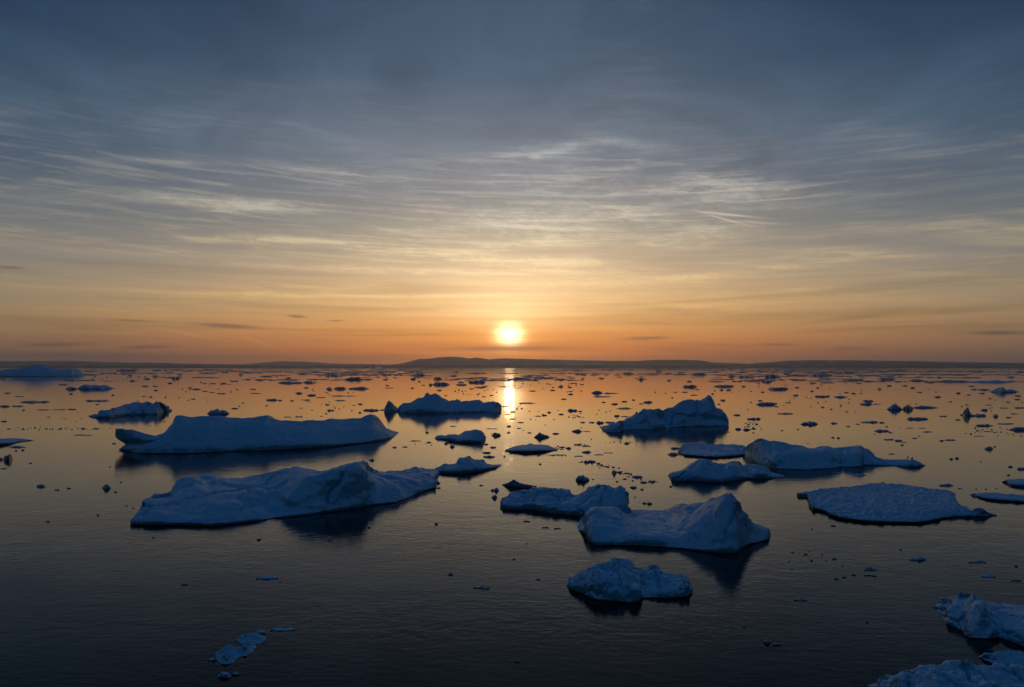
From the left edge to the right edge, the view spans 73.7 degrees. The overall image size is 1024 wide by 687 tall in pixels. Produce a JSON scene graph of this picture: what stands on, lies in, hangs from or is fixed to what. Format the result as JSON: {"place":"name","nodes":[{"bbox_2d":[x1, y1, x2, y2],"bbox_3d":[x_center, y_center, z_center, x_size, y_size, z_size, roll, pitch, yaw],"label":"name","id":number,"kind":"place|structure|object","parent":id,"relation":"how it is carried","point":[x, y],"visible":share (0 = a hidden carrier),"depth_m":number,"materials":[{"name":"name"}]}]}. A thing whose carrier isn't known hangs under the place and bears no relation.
{"place":"outdoors","nodes":[
{"label":"outdoors","id":0,"kind":"place"},
{"bbox_2d":[0,361,281,365],"bbox_3d":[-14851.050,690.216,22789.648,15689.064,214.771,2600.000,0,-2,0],"label":"hills","id":1,"kind":"structure","parent":0,"point":[47,363],"depth_m":21932.18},
{"bbox_2d":[245,361,384,365],"bbox_3d":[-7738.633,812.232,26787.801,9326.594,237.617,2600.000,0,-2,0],"label":"hills","id":2,"kind":"structure","parent":0,"point":[285,363],"depth_m":26018.27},
{"bbox_2d":[0,368,1023,686],"bbox_3d":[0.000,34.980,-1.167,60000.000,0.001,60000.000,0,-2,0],"label":"sea","id":3,"kind":"structure","parent":0,"point":[372,596],"depth_m":131.26,"materials":[{"name":"black liquid"}]},
{"bbox_2d":[4,454,12,460],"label":"ice floe","id":4,"kind":"object","parent":3,"relation":"on","point":[8,457],"visible":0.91,"depth_m":253.44,"materials":[{"name":"white ice"}]},
{"bbox_2d":[0,438,31,444],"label":"ice floe","id":5,"kind":"object","parent":3,"relation":"on","point":[5,441],"visible":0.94,"depth_m":315.05,"materials":[{"name":"white ice"}]},
{"bbox_2d":[20,401,48,402],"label":"ice floe","id":6,"kind":"object","parent":3,"relation":"on","point":[34,402],"visible":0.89,"depth_m":658.00,"materials":[{"name":"ice"}]},
{"bbox_2d":[0,365,85,376],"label":"iceberg","id":7,"kind":"object","parent":3,"relation":"on","point":[36,370],"visible":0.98,"depth_m":2386.41,"materials":[{"name":"ice"}]},
{"bbox_2d":[77,384,115,389],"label":"ice floe","id":8,"kind":"object","parent":3,"relation":"on","point":[85,386],"visible":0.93,"depth_m":1047.27,"materials":[{"name":"ice"}]},
{"bbox_2d":[86,400,108,401],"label":"ice floe","id":9,"kind":"object","parent":3,"relation":"on","point":[97,400],"visible":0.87,"depth_m":684.74,"materials":[{"name":"white ice"}]},
{"bbox_2d":[102,484,111,488],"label":"ice floe","id":10,"kind":"object","parent":3,"relation":"on","point":[105,486],"visible":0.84,"depth_m":195.08,"materials":[{"name":"ice"}]},
{"bbox_2d":[116,369,140,370],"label":"ice floe","id":11,"kind":"object","parent":3,"relation":"on","point":[128,370],"visible":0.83,"depth_m":4792.84,"materials":[{"name":"white ice"}]},
{"bbox_2d":[89,401,171,417],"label":"iceberg","id":12,"kind":"object","parent":3,"relation":"on","point":[143,408],"visible":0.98,"depth_m":496.36,"materials":[{"name":"ice"}]},
{"bbox_2d":[207,408,229,413],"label":"ice floe","id":13,"kind":"object","parent":3,"relation":"on","point":[217,411],"visible":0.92,"depth_m":499.51,"materials":[{"name":"ice"}]},
{"bbox_2d":[217,671,231,678],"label":"ice floe","id":14,"kind":"object","parent":3,"relation":"on","point":[223,675],"visible":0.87,"depth_m":76.80,"materials":[{"name":"white ice"}]},
{"bbox_2d":[217,655,236,663],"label":"ice floe","id":15,"kind":"object","parent":3,"relation":"on","point":[226,659],"visible":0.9,"depth_m":81.04,"materials":[{"name":"white ice"}]},
{"bbox_2d":[215,645,242,657],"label":"ice floe","id":16,"kind":"object","parent":3,"relation":"on","point":[231,650],"visible":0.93,"depth_m":82.84,"materials":[{"name":"white ice"}]},
{"bbox_2d":[238,643,255,656],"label":"ice floe","id":17,"kind":"object","parent":3,"relation":"on","point":[247,648],"visible":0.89,"depth_m":83.86,"materials":[{"name":"ice"}]},
{"bbox_2d":[235,633,266,644],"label":"ice floe","id":18,"kind":"object","parent":3,"relation":"on","point":[255,638],"visible":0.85,"depth_m":87.18,"materials":[{"name":"white ice"}]},
{"bbox_2d":[115,414,398,453],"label":"iceberg","id":19,"kind":"object","parent":3,"relation":"on","point":[181,434],"visible":0.97,"depth_m":290.55,"materials":[{"name":"white ice"}]},
{"bbox_2d":[254,630,265,634],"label":"ice floe","id":20,"kind":"object","parent":3,"relation":"on","point":[261,632],"visible":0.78,"depth_m":89.29,"materials":[{"name":"white ice"}]},
{"bbox_2d":[256,575,277,579],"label":"ice floe","id":21,"kind":"object","parent":3,"relation":"on","point":[267,577],"visible":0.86,"depth_m":112.53,"materials":[{"name":"white ice"}]},
{"bbox_2d":[271,628,293,630],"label":"ice floe","id":22,"kind":"object","parent":3,"relation":"on","point":[282,629],"visible":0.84,"depth_m":90.54,"materials":[{"name":"white ice"}]},
{"bbox_2d":[130,461,439,525],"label":"iceberg","id":23,"kind":"object","parent":3,"relation":"on","point":[209,500],"visible":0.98,"depth_m":168.59,"materials":[{"name":"white ice"}]},
{"bbox_2d":[279,381,301,383],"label":"ice floe","id":24,"kind":"object","parent":3,"relation":"on","point":[288,382],"visible":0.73,"depth_m":1409.08,"materials":[{"name":"white ice"}]},
{"bbox_2d":[307,370,341,370],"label":"ice floe","id":25,"kind":"object","parent":3,"relation":"on","point":[324,370],"visible":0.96,"depth_m":5531.67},
{"bbox_2d":[324,374,343,375],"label":"ice floe","id":26,"kind":"object","parent":3,"relation":"on","point":[333,375],"visible":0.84,"depth_m":2468.58,"materials":[{"name":"white ice"}]},
{"bbox_2d":[344,377,363,379],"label":"ice floe","id":27,"kind":"object","parent":3,"relation":"on","point":[355,378],"visible":0.91,"depth_m":1739.03,"materials":[{"name":"white ice"}]},
{"bbox_2d":[348,387,368,388],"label":"ice floe","id":28,"kind":"object","parent":3,"relation":"on","point":[359,388],"visible":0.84,"depth_m":1048.43,"materials":[{"name":"white ice"}]},
{"bbox_2d":[363,409,378,410],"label":"ice floe","id":29,"kind":"object","parent":3,"relation":"on","point":[370,410],"visible":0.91,"depth_m":536.42,"materials":[{"name":"white ice"}]},
{"bbox_2d":[410,373,425,375],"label":"ice floe","id":30,"kind":"object","parent":3,"relation":"on","point":[418,374],"visible":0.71,"depth_m":2487.61,"materials":[{"name":"ice"}]},
{"bbox_2d":[432,382,449,384],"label":"ice floe","id":31,"kind":"object","parent":3,"relation":"on","point":[439,383],"visible":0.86,"depth_m":1280.07,"materials":[{"name":"white ice"}]},
{"bbox_2d":[384,393,501,412],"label":"iceberg","id":32,"kind":"object","parent":3,"relation":"on","point":[431,403],"visible":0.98,"depth_m":521.72,"materials":[{"name":"ice"}]},
{"bbox_2d":[435,429,485,442],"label":"ice floe","id":33,"kind":"object","parent":3,"relation":"on","point":[475,436],"visible":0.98,"depth_m":319.00,"materials":[{"name":"white ice"}]},
{"bbox_2d":[435,456,501,473],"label":"iceberg","id":34,"kind":"object","parent":3,"relation":"on","point":[466,465],"visible":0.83,"depth_m":227.61,"materials":[{"name":"white ice"}]},
{"bbox_2d":[468,380,485,382],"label":"ice floe","id":35,"kind":"object","parent":3,"relation":"on","point":[482,381],"visible":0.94,"depth_m":1445.06,"materials":[{"name":"white ice"}]},
{"bbox_2d":[1,368,1023,651],"bbox_3d":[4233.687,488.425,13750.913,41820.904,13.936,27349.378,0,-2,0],"label":"brash ice","id":36,"kind":"structure","parent":3,"relation":"on","point":[737,374],"depth_m":2274.36,"materials":[{"name":"white ice"}]},
{"bbox_2d":[505,443,556,452],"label":"ice floe","id":37,"kind":"object","parent":3,"relation":"on","point":[531,448],"visible":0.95,"depth_m":281.48,"materials":[{"name":"ice"}]},
{"bbox_2d":[534,432,549,437],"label":"ice floe","id":38,"kind":"object","parent":3,"relation":"on","point":[539,435],"visible":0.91,"depth_m":334.56,"materials":[{"name":"ice"}]},
{"bbox_2d":[500,479,631,515],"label":"iceberg","id":39,"kind":"object","parent":3,"relation":"on","point":[561,501],"visible":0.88,"depth_m":166.52,"materials":[{"name":"white ice"}]},
{"bbox_2d":[576,475,589,481],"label":"ice floe","id":40,"kind":"object","parent":3,"relation":"on","point":[582,478],"visible":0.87,"depth_m":208.35,"materials":[{"name":"white ice"}]},
{"bbox_2d":[566,557,692,601],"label":"iceberg","id":41,"kind":"object","parent":3,"relation":"on","point":[620,579],"visible":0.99,"depth_m":105.19,"materials":[{"name":"white ice"}]},
{"bbox_2d":[600,395,728,431],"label":"iceberg","id":42,"kind":"object","parent":3,"relation":"on","point":[705,411],"visible":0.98,"depth_m":399.15,"materials":[{"name":"ice"}]},
{"bbox_2d":[577,493,770,552],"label":"iceberg","id":43,"kind":"object","parent":3,"relation":"on","point":[723,523],"visible":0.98,"depth_m":135.91,"materials":[{"name":"ice"}]},
{"bbox_2d":[683,385,696,387],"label":"ice floe","id":44,"kind":"object","parent":3,"relation":"on","point":[690,386],"visible":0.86,"depth_m":1132.61,"materials":[{"name":"white ice"}]},
{"bbox_2d":[690,373,707,374],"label":"ice floe","id":45,"kind":"object","parent":3,"relation":"on","point":[698,374],"visible":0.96,"depth_m":2767.85,"materials":[{"name":"white ice"}]},
{"bbox_2d":[678,442,745,457],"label":"ice floe","id":46,"kind":"object","parent":3,"relation":"on","point":[709,450],"visible":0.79,"depth_m":276.48,"materials":[{"name":"white ice"}]},
{"bbox_2d":[714,385,733,386],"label":"ice floe","id":47,"kind":"object","parent":3,"relation":"on","point":[724,386],"visible":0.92,"depth_m":1162.53,"materials":[{"name":"white ice"}]},
{"bbox_2d":[668,459,784,482],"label":"iceberg","id":48,"kind":"object","parent":3,"relation":"on","point":[703,470],"visible":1,"depth_m":211.57,"materials":[{"name":"ice"}]},
{"bbox_2d":[756,402,775,404],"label":"ice floe","id":49,"kind":"object","parent":3,"relation":"on","point":[766,403],"visible":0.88,"depth_m":618.72,"materials":[{"name":"white ice"}]},
{"bbox_2d":[769,387,787,389],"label":"ice floe","id":50,"kind":"object","parent":3,"relation":"on","point":[779,388],"visible":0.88,"depth_m":1021.41,"materials":[{"name":"white ice"}]},
{"bbox_2d":[795,598,806,600],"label":"ice floe","id":51,"kind":"object","parent":3,"relation":"on","point":[799,599],"visible":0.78,"depth_m":102.18,"materials":[{"name":"white ice"}]},
{"bbox_2d":[801,421,817,424],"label":"ice floe","id":52,"kind":"object","parent":3,"relation":"on","point":[809,423],"visible":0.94,"depth_m":409.90,"materials":[{"name":"white ice"}]},
{"bbox_2d":[807,373,832,375],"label":"ice floe","id":53,"kind":"object","parent":3,"relation":"on","point":[824,374],"visible":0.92,"depth_m":2466.99,"materials":[{"name":"ice"}]},
{"bbox_2d":[742,438,925,469],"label":"iceberg","id":54,"kind":"object","parent":3,"relation":"on","point":[773,454],"visible":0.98,"depth_m":241.03,"materials":[{"name":"white ice"}]},
{"bbox_2d":[843,379,863,380],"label":"ice floe","id":55,"kind":"object","parent":3,"relation":"on","point":[853,379],"visible":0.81,"depth_m":1675.88,"materials":[{"name":"ice"}]},
{"bbox_2d":[860,421,877,422],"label":"ice floe","id":56,"kind":"object","parent":3,"relation":"on","point":[869,422],"visible":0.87,"depth_m":423.29,"materials":[{"name":"white ice"}]},
{"bbox_2d":[864,567,875,570],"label":"ice floe","id":57,"kind":"object","parent":3,"relation":"on","point":[869,569],"visible":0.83,"depth_m":117.27,"materials":[{"name":"white ice"}]},
{"bbox_2d":[874,429,888,431],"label":"ice floe","id":58,"kind":"object","parent":3,"relation":"on","point":[879,430],"visible":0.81,"depth_m":366.10,"materials":[{"name":"white ice"}]},
{"bbox_2d":[876,378,895,379],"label":"ice floe","id":59,"kind":"object","parent":3,"relation":"on","point":[886,379],"visible":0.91,"depth_m":1757.84,"materials":[{"name":"white ice"}]},
{"bbox_2d":[878,374,908,374],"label":"ice floe","id":60,"kind":"object","parent":3,"relation":"on","point":[893,374],"visible":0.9,"depth_m":2780.02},
{"bbox_2d":[887,403,902,409],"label":"ice floe","id":61,"kind":"object","parent":3,"relation":"on","point":[893,407],"visible":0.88,"depth_m":549.79,"materials":[{"name":"ice"}]},
{"bbox_2d":[797,482,996,522],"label":"ice floe","id":62,"kind":"object","parent":3,"relation":"on","point":[884,502],"visible":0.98,"depth_m":168.47,"materials":[{"name":"ice"}]},
{"bbox_2d":[903,405,913,409],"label":"ice floe","id":63,"kind":"object","parent":3,"relation":"on","point":[907,407],"visible":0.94,"depth_m":548.79,"materials":[{"name":"white ice"}]},
{"bbox_2d":[907,417,927,419],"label":"ice floe","id":64,"kind":"object","parent":3,"relation":"on","point":[915,418],"visible":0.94,"depth_m":448.58,"materials":[{"name":"ice"}]},
{"bbox_2d":[909,556,925,560],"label":"ice floe","id":65,"kind":"object","parent":3,"relation":"on","point":[918,558],"visible":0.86,"depth_m":123.38,"materials":[{"name":"white ice"}]},
{"bbox_2d":[912,406,936,407],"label":"ice floe","id":66,"kind":"object","parent":3,"relation":"on","point":[924,407],"visible":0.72,"depth_m":571.91,"materials":[{"name":"white ice"}]},
{"bbox_2d":[868,658,1023,686],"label":"iceberg","id":67,"kind":"object","parent":3,"relation":"on","point":[955,673],"visible":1,"depth_m":68.03,"materials":[{"name":"white ice"}]},
{"bbox_2d":[943,380,967,381],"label":"ice floe","id":68,"kind":"object","parent":3,"relation":"on","point":[954,381],"visible":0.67,"depth_m":1519.77,"materials":[{"name":"ice"}]},
{"bbox_2d":[960,407,970,415],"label":"ice floe","id":69,"kind":"object","parent":3,"relation":"on","point":[966,412],"visible":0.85,"depth_m":482.82,"materials":[{"name":"white ice"}]},
{"bbox_2d":[968,414,985,416],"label":"ice floe","id":70,"kind":"object","parent":3,"relation":"on","point":[976,415],"visible":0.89,"depth_m":477.99,"materials":[{"name":"white ice"}]},
{"bbox_2d":[969,560,985,562],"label":"ice floe","id":71,"kind":"object","parent":3,"relation":"on","point":[976,561],"visible":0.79,"depth_m":122.08,"materials":[{"name":"white ice"}]},
{"bbox_2d":[933,592,1023,645],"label":"iceberg","id":72,"kind":"object","parent":3,"relation":"on","point":[972,615],"visible":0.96,"depth_m":90.82,"materials":[{"name":"white ice"}]},
{"bbox_2d":[968,380,1008,382],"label":"ice floe","id":73,"kind":"object","parent":3,"relation":"on","point":[994,381],"visible":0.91,"depth_m":1469.77,"materials":[{"name":"white ice"}]},
{"bbox_2d":[981,574,995,576],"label":"ice floe","id":74,"kind":"object","parent":3,"relation":"on","point":[989,575],"visible":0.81,"depth_m":113.74,"materials":[{"name":"white ice"}]},
{"bbox_2d":[970,492,1023,502],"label":"ice floe","id":75,"kind":"object","parent":3,"relation":"on","point":[1003,497],"visible":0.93,"depth_m":179.48,"materials":[{"name":"ice"}]},
{"bbox_2d":[978,650,1023,666],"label":"ice floe","id":76,"kind":"object","parent":3,"relation":"on","point":[1007,657],"visible":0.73,"depth_m":80.84,"materials":[{"name":"white ice"}]},
{"bbox_2d":[990,387,1017,392],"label":"ice floe","id":77,"kind":"object","parent":3,"relation":"on","point":[1001,390],"visible":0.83,"depth_m":912.61,"materials":[{"name":"ice"}]},
{"bbox_2d":[1003,479,1023,486],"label":"ice floe","id":78,"kind":"object","parent":3,"relation":"on","point":[1016,482],"visible":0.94,"depth_m":200.93,"materials":[{"name":"white ice"}]},
{"bbox_2d":[1009,427,1023,430],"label":"ice floe","id":79,"kind":"object","parent":3,"relation":"on","point":[1018,428],"visible":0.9,"depth_m":372.62,"materials":[{"name":"white ice"}]},
{"bbox_2d":[0,365,1023,367],"bbox_3d":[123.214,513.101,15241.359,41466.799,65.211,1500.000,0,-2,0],"label":"hills","id":80,"kind":"structure","parent":0,"point":[683,366],"depth_m":14690.43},
{"bbox_2d":[0,0,1023,364],"label":"sky","id":81,"kind":"structure","parent":0,"point":[387,182],"materials":[{"name":"blue"}]},
{"bbox_2d":[392,357,743,364],"bbox_3d":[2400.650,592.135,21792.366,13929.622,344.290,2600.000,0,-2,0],"label":"hills","id":82,"kind":"structure","parent":0,"point":[460,361],"depth_m":20953.48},
{"bbox_2d":[729,360,1023,364],"bbox_3d":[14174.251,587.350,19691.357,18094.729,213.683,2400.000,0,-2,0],"label":"hills","id":83,"kind":"structure","parent":0,"point":[834,362],"depth_m":18973.61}
]}

